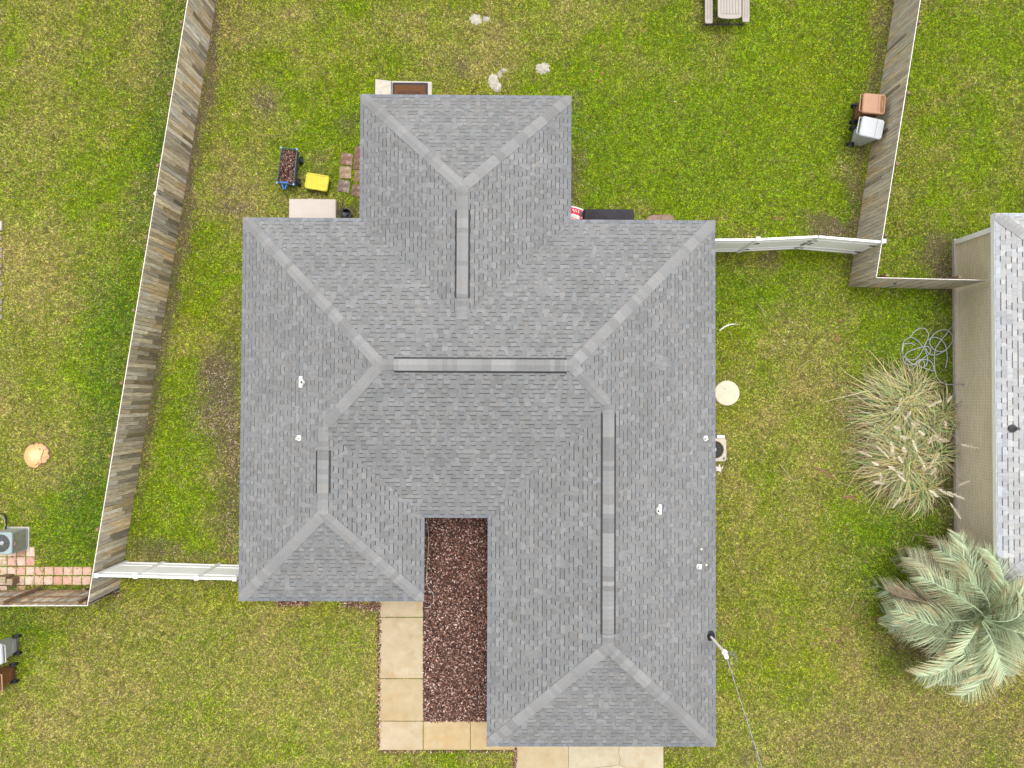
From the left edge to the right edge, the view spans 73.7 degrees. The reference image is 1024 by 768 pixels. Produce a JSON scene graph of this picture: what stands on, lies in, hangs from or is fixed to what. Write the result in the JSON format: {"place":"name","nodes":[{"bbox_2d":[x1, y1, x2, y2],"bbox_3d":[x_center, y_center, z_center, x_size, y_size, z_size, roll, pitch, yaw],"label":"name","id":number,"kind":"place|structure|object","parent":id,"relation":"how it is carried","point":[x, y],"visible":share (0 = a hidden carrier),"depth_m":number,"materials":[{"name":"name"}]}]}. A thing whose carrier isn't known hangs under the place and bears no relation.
{"place":"outdoors","nodes":[
{"label":"outdoors","id":0,"kind":"place"},
{"bbox_2d":[0,547,91,589],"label":"patio","id":1,"kind":"structure","parent":0,"point":[54,580],"depth_m":24.23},
{"bbox_2d":[0,574,13,582],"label":"wooden block","id":2,"kind":"object","parent":1,"relation":"on","point":[4,578],"depth_m":23.85,"materials":[{"name":"brown wood"}]},
{"bbox_2d":[6,576,18,584],"bbox_3d":[-17.573,6.927,24.032,0.220,0.354,0.220,0,89,0],"label":"wooden block","id":3,"kind":"object","parent":1,"relation":"on","point":[13,580],"depth_m":23.92,"materials":[{"name":"brown wood"}]},
{"bbox_2d":[379,601,514,749],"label":"path","id":4,"kind":"structure","parent":0,"point":[401,653],"depth_m":24.23,"materials":[{"name":"concrete"}]},
{"bbox_2d":[0,0,1023,767],"bbox_3d":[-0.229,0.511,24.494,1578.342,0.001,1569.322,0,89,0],"label":"ground","id":5,"kind":"structure","parent":0,"point":[330,168],"depth_m":24.53,"materials":[{"name":"green plant"}]},
{"bbox_2d":[0,221,2,230],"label":"concrete block","id":6,"kind":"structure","parent":5,"relation":"on","point":[1,225],"depth_m":24.40,"materials":[{"name":"beige concrete"}]},
{"bbox_2d":[0,513,6,528],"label":"refrigerant pipe","id":7,"kind":"object","parent":5,"relation":"on","point":[5,519],"visible":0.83,"depth_m":24.14,"materials":[{"name":"rubber"}]},
{"bbox_2d":[0,662,18,691],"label":"wheeled bin","id":8,"kind":"object","parent":5,"relation":"on","point":[7,674],"visible":1,"depth_m":23.81,"materials":[{"name":"brown plastic"}]},
{"bbox_2d":[0,634,21,663],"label":"wheeled bin","id":9,"kind":"object","parent":5,"relation":"on","point":[8,647],"visible":1,"depth_m":23.72,"materials":[{"name":"grey plastic"}]},
{"bbox_2d":[0,526,29,554],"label":"air conditioner","id":10,"kind":"object","parent":5,"relation":"on","point":[14,539],"visible":1,"depth_m":23.67,"materials":[{"name":"metal"}]},
{"bbox_2d":[24,442,49,467],"bbox_3d":[-16.906,2.512,24.273,0.936,0.108,0.819,-31,89,-1],"label":"tree stump","id":11,"kind":"object","parent":5,"relation":"on","point":[36,454],"visible":1,"depth_m":24.25,"materials":[{"name":"brown wood"}]},
{"bbox_2d":[0,586,118,605],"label":"wooden fence","id":12,"kind":"object","parent":5,"relation":"on","point":[36,596],"visible":0.84,"depth_m":23.20,"materials":[{"name":"brown wood"}]},
{"bbox_2d":[83,0,215,604],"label":"wooden fence","id":13,"kind":"object","parent":5,"relation":"on","point":[110,528],"visible":1,"depth_m":23.45,"materials":[{"name":"brown wood"}]},
{"bbox_2d":[94,561,238,580],"bbox_3d":[-11.418,6.379,23.357,4.689,1.880,0.152,2,89,0],"label":"vinyl fence","id":14,"kind":"object","parent":5,"relation":"on","point":[163,569],"visible":0.92,"depth_m":23.17,"materials":[{"name":"white plastic"}]},
{"bbox_2d":[276,147,303,188],"bbox_3d":[-7.920,-7.594,24.295,0.777,0.585,1.464,6,89,0],"label":"garden wagon","id":15,"kind":"object","parent":5,"relation":"on","point":[288,167],"visible":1,"depth_m":24.12,"materials":[{"name":"plastic"}]},
{"bbox_2d":[83,584,517,767],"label":"strayed mulch","id":16,"kind":"object","parent":5,"relation":"on","point":[352,604],"visible":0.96,"depth_m":24.22,"materials":[{"name":"brown wood"}]},
{"bbox_2d":[289,199,337,217],"bbox_3d":[-7.021,-6.132,24.272,1.652,0.570,0.793,0,89,0],"label":"deck box","id":17,"kind":"object","parent":5,"relation":"on","point":[313,208],"visible":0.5,"depth_m":23.99,"materials":[{"name":"beige plastic"}]},
{"bbox_2d":[305,173,329,191],"bbox_3d":[-6.929,-7.170,24.396,0.820,0.362,0.570,9,89,0],"label":"storage tote","id":18,"kind":"object","parent":5,"relation":"on","point":[317,182],"visible":1,"depth_m":24.24,"materials":[{"name":"plastic"}]},
{"bbox_2d":[337,179,350,192],"bbox_3d":[-6.052,-7.119,24.570,0.425,0.045,0.425,10,89,0],"label":"patio stone","id":19,"kind":"object","parent":5,"relation":"on","point":[343,185],"visible":1,"depth_m":24.55,"materials":[{"name":"brown stone"}]},
{"bbox_2d":[339,166,351,178],"bbox_3d":[-5.997,-7.612,24.580,0.425,0.045,0.425,2,89,0],"label":"patio stone","id":20,"kind":"object","parent":5,"relation":"on","point":[344,172],"visible":1,"depth_m":24.56,"materials":[{"name":"beige stone"}]},
{"bbox_2d":[341,208,350,217],"bbox_3d":[-5.915,-6.067,24.438,0.380,0.262,0.380,0,89,0],"label":"plant bucket","id":21,"kind":"object","parent":5,"relation":"on","point":[347,211],"visible":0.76,"depth_m":24.39,"materials":[{"name":"black plastic"}]},
{"bbox_2d":[339,202,348,217],"bbox_3d":[-6.000,-6.142,24.276,0.265,0.243,0.571,-21,89,-1],"label":"watering can","id":22,"kind":"object","parent":21,"relation":"in","point":[344,215],"visible":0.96,"depth_m":24.21,"materials":[{"name":"grey metal"}]},
{"bbox_2d":[340,152,353,165],"bbox_3d":[-5.951,-8.095,24.589,0.425,0.045,0.425,8,89,0],"label":"patio stone","id":23,"kind":"object","parent":5,"relation":"on","point":[346,158],"visible":1,"depth_m":24.57,"materials":[{"name":"brown stone"}]},
{"bbox_2d":[351,184,359,196],"bbox_3d":[-5.553,-6.956,24.571,0.425,0.045,0.425,11,89,0],"label":"patio stone","id":24,"kind":"object","parent":5,"relation":"on","point":[355,191],"visible":0.55,"depth_m":24.55,"materials":[{"name":"brown stone"}]},
{"bbox_2d":[353,157,359,169],"bbox_3d":[-5.489,-7.923,24.590,0.425,0.045,0.425,8,89,0],"label":"patio stone","id":25,"kind":"object","parent":5,"relation":"on","point":[356,165],"visible":0.53,"depth_m":24.57,"materials":[{"name":"brown stone"}]},
{"bbox_2d":[354,170,359,181],"bbox_3d":[-5.459,-7.478,24.581,0.425,0.045,0.425,3,89,0],"label":"patio stone","id":26,"kind":"object","parent":5,"relation":"on","point":[357,176],"visible":0.45,"depth_m":24.56,"materials":[{"name":"beige stone"}]},
{"bbox_2d":[354,146,359,157],"bbox_3d":[-5.443,-8.348,24.598,0.425,0.045,0.425,5,89,0],"label":"patio stone","id":27,"kind":"object","parent":5,"relation":"on","point":[357,151],"visible":0.45,"depth_m":24.57,"materials":[{"name":"brown stone"}]},
{"bbox_2d":[375,79,431,94],"bbox_3d":[-3.904,-10.593,24.595,2.044,0.160,0.746,0,89,0],"label":"back step","id":28,"kind":"object","parent":5,"relation":"on","point":[383,86],"visible":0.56,"depth_m":24.55,"materials":[{"name":"concrete"}]},
{"bbox_2d":[392,82,427,94],"bbox_3d":[-3.658,-10.418,24.499,1.270,0.027,0.800,0,89,0],"label":"doormat","id":29,"kind":"object","parent":28,"relation":"on","point":[411,88],"visible":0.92,"depth_m":24.50,"materials":[{"name":"brown fabric"}]},
{"bbox_2d":[422,518,487,722],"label":"mulch","id":30,"kind":"object","parent":5,"relation":"on","point":[437,637],"visible":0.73,"depth_m":24.28,"materials":[{"name":"brown wood"}]},
{"bbox_2d":[10,7,939,723],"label":"pale litter","id":31,"kind":"object","parent":5,"relation":"on","point":[420,17],"visible":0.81,"depth_m":24.57,"materials":[{"name":"plant"}]},
{"bbox_2d":[238,94,715,746],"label":"brick house","id":32,"kind":"structure","parent":5,"relation":"on","point":[464,314],"depth_m":21.13,"materials":[{"name":"grey"}]},
{"bbox_2d":[707,631,737,667],"bbox_3d":[6.421,8.077,21.130,0.421,1.944,0.617,-40,89,-1],"label":"service mast","id":33,"kind":"object","parent":32,"relation":"attached to","point":[710,635],"visible":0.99,"depth_m":21.00,"materials":[{"name":"metal"}]},
{"bbox_2d":[717,623,760,767],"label":"phone cable","id":34,"kind":"object","parent":33,"relation":"attached to","point":[741,704],"visible":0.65,"depth_m":20.54,"materials":[{"name":"grey metal"}]},
{"bbox_2d":[724,654,761,766],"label":"power cable","id":35,"kind":"object","parent":33,"relation":"attached to","point":[726,656],"visible":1,"depth_m":19.76,"materials":[{"name":"grey metal"}]},
{"bbox_2d":[469,13,549,91],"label":"sand","id":36,"kind":"structure","parent":5,"relation":"on","point":[494,82],"depth_m":24.70,"materials":[{"name":"beige sand"}]},
{"bbox_2d":[182,87,952,552],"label":"soil crumbs","id":37,"kind":"object","parent":5,"relation":"on","point":[238,413],"visible":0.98,"depth_m":24.35,"materials":[{"name":"brown soil"}]},
{"bbox_2d":[571,206,582,219],"bbox_3d":[2.252,-6.018,24.363,0.440,0.506,0.502,17,89,0],"label":"charcoal bag","id":38,"kind":"object","parent":5,"relation":"on","point":[575,213],"visible":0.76,"depth_m":24.14,"materials":[{"name":"red paper"}]},
{"bbox_2d":[580,209,633,219],"bbox_3d":[3.336,-5.803,24.215,1.855,0.850,0.600,0,89,0],"label":"covered grill","id":39,"kind":"object","parent":5,"relation":"on","point":[606,214],"visible":0.54,"depth_m":23.79,"materials":[{"name":"fabric"}]},
{"bbox_2d":[715,434,725,460],"bbox_3d":[7.046,2.266,24.112,0.890,0.810,0.945,0,89,0],"label":"air conditioner","id":40,"kind":"object","parent":5,"relation":"on","point":[720,447],"visible":0.47,"depth_m":23.73,"materials":[{"name":"metal"}]},
{"bbox_2d":[703,0,749,24],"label":"picnic table","id":41,"kind":"object","parent":5,"relation":"on","point":[731,9],"visible":1,"depth_m":24.36,"materials":[{"name":"plastic"}]},
{"bbox_2d":[715,381,738,405],"bbox_3d":[7.719,0.326,24.509,0.900,0.098,0.900,0,89,0],"label":"septic lid","id":42,"kind":"object","parent":5,"relation":"on","point":[727,393],"visible":0.93,"depth_m":24.49,"materials":[{"name":"concrete"}]},
{"bbox_2d":[719,323,738,330],"bbox_3d":[7.810,-2.098,24.531,0.798,0.065,0.163,-18,89,-1],"label":"fallen branch","id":43,"kind":"object","parent":5,"relation":"on","point":[723,327],"visible":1,"depth_m":24.52,"materials":[{"name":"beige wood"}]},
{"bbox_2d":[590,29,881,645],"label":"leaf shreds","id":44,"kind":"object","parent":5,"relation":"on","point":[602,73],"visible":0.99,"depth_m":24.56,"materials":[{"name":"brown plant"}]},
{"bbox_2d":[817,468,833,477],"bbox_3d":[11.257,3.179,24.489,0.693,0.025,0.113,31,89,0],"label":"bark strip","id":45,"kind":"object","parent":5,"relation":"on","point":[824,471],"visible":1,"depth_m":24.49,"materials":[{"name":"brown wood"}]},
{"bbox_2d":[754,305,905,672],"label":"pale straws","id":46,"kind":"object","parent":5,"relation":"on","point":[838,483],"visible":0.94,"depth_m":24.46,"materials":[{"name":"beige plant"}]},
{"bbox_2d":[846,116,883,146],"bbox_3d":[12.457,-8.909,24.238,0.898,1.072,0.700,12,89,0],"label":"wheeled bin","id":47,"kind":"object","parent":5,"relation":"on","point":[866,130],"visible":1,"depth_m":23.71,"materials":[{"name":"grey plastic"}]},
{"bbox_2d":[849,93,885,123],"bbox_3d":[12.540,-9.747,24.254,0.898,1.072,0.700,5,89,0],"label":"wheeled bin","id":48,"kind":"object","parent":5,"relation":"on","point":[871,105],"visible":0.99,"depth_m":23.73,"materials":[{"name":"brown plastic"}]},
{"bbox_2d":[849,0,920,285],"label":"wooden fence","id":49,"kind":"object","parent":5,"relation":"on","point":[905,22],"visible":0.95,"depth_m":23.71,"materials":[{"name":"brown wood"}]},
{"bbox_2d":[715,235,885,254],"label":"vinyl gate","id":50,"kind":"structure","parent":49,"relation":"attached to","point":[853,246],"depth_m":23.51,"materials":[{"name":"plastic"}]},
{"bbox_2d":[825,351,979,461],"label":"ornamental grass","id":51,"kind":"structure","parent":5,"relation":"on","point":[907,395],"depth_m":24.26,"materials":[{"name":"plant"}]},
{"bbox_2d":[841,406,969,521],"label":"ornamental grass","id":52,"kind":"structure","parent":5,"relation":"on","point":[912,471],"depth_m":24.16,"materials":[{"name":"beige plant"}]},
{"bbox_2d":[850,274,987,288],"bbox_3d":[14.054,-3.543,23.755,3.738,1.850,0.244,0,89,0],"label":"wooden fence","id":53,"kind":"object","parent":5,"relation":"on","point":[882,281],"visible":0.99,"depth_m":23.57,"materials":[{"name":"brown wood"}]},
{"bbox_2d":[902,320,960,384],"bbox_3d":[15.071,-1.134,24.376,2.089,0.488,2.357,0,89,0],"label":"garden hose","id":54,"kind":"object","parent":5,"relation":"on","point":[922,359],"visible":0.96,"depth_m":24.57,"materials":[{"name":"rubber"}]},
{"bbox_2d":[867,528,1023,705],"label":"palm tree","id":55,"kind":"object","parent":5,"relation":"on","point":[980,647],"visible":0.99,"depth_m":21.81,"materials":[{"name":"green plant"}]},
{"bbox_2d":[952,213,1023,582],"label":"neighbour house","id":56,"kind":"structure","parent":5,"relation":"on","point":[988,345],"depth_m":22.70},
{"bbox_2d":[516,746,662,767],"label":"driveway","id":57,"kind":"structure","parent":0,"point":[578,757],"depth_m":24.24,"materials":[{"name":"concrete"}]},
{"bbox_2d":[646,214,673,219],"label":"bare soil","id":58,"kind":"structure","parent":0,"point":[663,216],"depth_m":24.64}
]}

